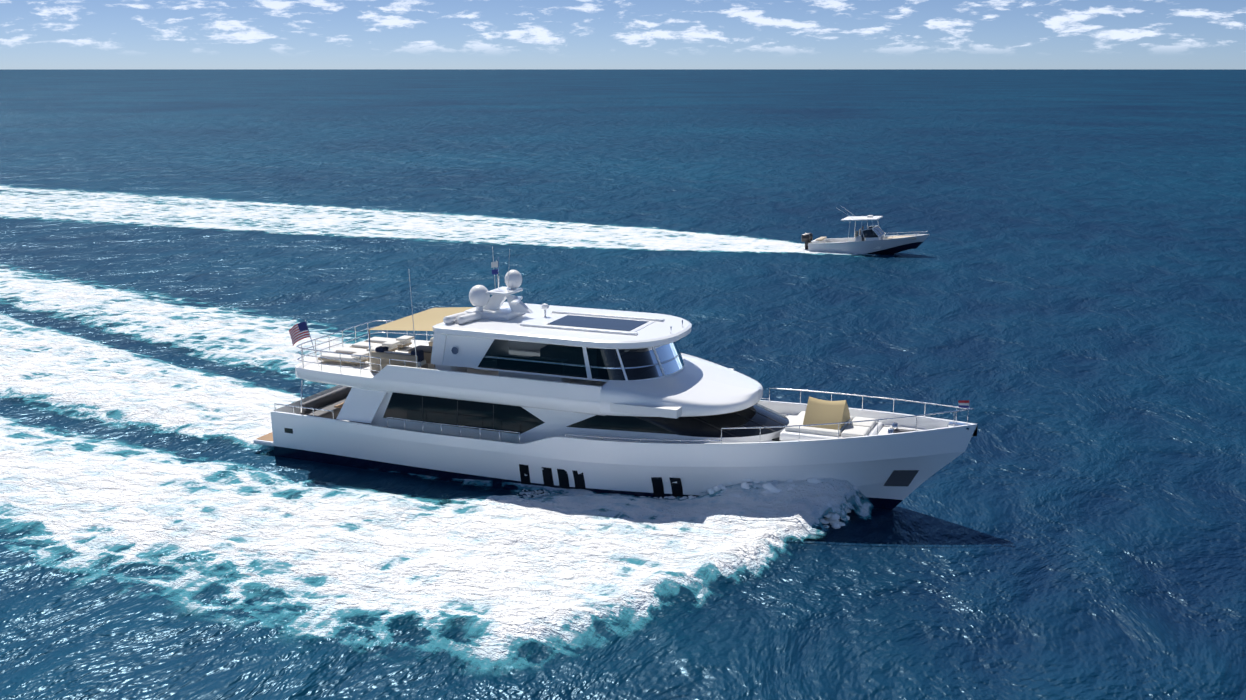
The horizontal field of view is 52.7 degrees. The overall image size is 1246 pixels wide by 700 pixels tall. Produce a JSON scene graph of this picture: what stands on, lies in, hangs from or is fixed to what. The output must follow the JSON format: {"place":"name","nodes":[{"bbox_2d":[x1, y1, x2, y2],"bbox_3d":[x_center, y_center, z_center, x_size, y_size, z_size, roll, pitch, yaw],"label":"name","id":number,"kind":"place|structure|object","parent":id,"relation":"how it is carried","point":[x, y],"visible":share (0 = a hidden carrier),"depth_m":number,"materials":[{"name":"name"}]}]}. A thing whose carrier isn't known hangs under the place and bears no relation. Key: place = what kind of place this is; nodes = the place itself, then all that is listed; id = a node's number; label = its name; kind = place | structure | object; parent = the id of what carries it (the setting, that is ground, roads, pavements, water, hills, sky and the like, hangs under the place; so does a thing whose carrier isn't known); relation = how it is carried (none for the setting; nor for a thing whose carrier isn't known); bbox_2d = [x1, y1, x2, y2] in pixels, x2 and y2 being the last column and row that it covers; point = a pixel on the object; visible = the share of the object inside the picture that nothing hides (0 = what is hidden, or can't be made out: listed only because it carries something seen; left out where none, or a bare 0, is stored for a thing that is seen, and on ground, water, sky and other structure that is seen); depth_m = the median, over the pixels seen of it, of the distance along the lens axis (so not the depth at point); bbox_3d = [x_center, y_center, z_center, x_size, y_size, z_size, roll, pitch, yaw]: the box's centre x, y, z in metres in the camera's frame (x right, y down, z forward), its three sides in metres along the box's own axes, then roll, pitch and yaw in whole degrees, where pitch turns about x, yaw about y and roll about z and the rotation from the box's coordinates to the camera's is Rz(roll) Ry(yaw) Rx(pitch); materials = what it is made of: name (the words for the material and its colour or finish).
{"place":"outdoors","nodes":[
{"label":"outdoors","id":0,"kind":"place"},
{"bbox_2d":[305,319,318,365],"bbox_3d":[-12.001,-0.263,48.541,0.562,1.851,0.060,5,14,22],"label":"flag staff","id":1,"kind":"object","parent":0,"point":[311,341],"visible":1,"depth_m":48.52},
{"bbox_2d":[0,69,1245,699],"bbox_3d":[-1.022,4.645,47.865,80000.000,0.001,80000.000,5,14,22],"label":"ocean","id":2,"kind":"structure","parent":0,"point":[1056,297],"depth_m":81.56,"materials":[{"name":"blue liquid"}]},
{"bbox_2d":[0,264,873,675],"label":"yacht wake","id":3,"kind":"object","parent":2,"relation":"on","point":[510,572],"visible":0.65,"depth_m":41.92,"materials":[{"name":"white liquid"}]},
{"bbox_2d":[0,185,878,256],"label":"boat wake","id":4,"kind":"object","parent":2,"relation":"on","point":[459,228],"visible":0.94,"depth_m":125.22,"materials":[{"name":"white liquid"}]},
{"bbox_2d":[253,246,977,509],"bbox_3d":[-0.953,1.079,47.038,27.650,9.520,6.900,5,14,22],"label":"yacht","id":5,"kind":"object","parent":2,"relation":"on","point":[496,389],"visible":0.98,"depth_m":44.97,"materials":[{"name":"plastic"}]},
{"bbox_2d":[289,322,309,344],"bbox_3d":[-12.544,-0.613,48.708,1.063,1.046,0.166,5,14,22],"label":"flag","id":6,"kind":"object","parent":5,"relation":"attached to","point":[298,331],"visible":1,"depth_m":48.64,"materials":[{"name":"multicoloured fabric"}]},
{"bbox_2d":[517,478,857,528],"bbox_3d":[2.692,4.444,45.517,11.714,1.677,11.474,5,14,22],"label":"bow spray","id":7,"kind":"object","parent":2,"relation":"on","point":[832,518],"visible":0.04,"depth_m":42.94,"materials":[{"name":"white liquid"}]},
{"bbox_2d":[801,207,929,253],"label":"boat","id":8,"kind":"object","parent":2,"relation":"on","point":[872,239],"visible":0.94,"depth_m":104.02,"materials":[{"name":"white plastic"}]},
{"bbox_2d":[0,0,1245,68],"label":"sky","id":9,"kind":"structure","parent":0,"point":[35,34],"materials":[{"name":"blue"}]}
]}

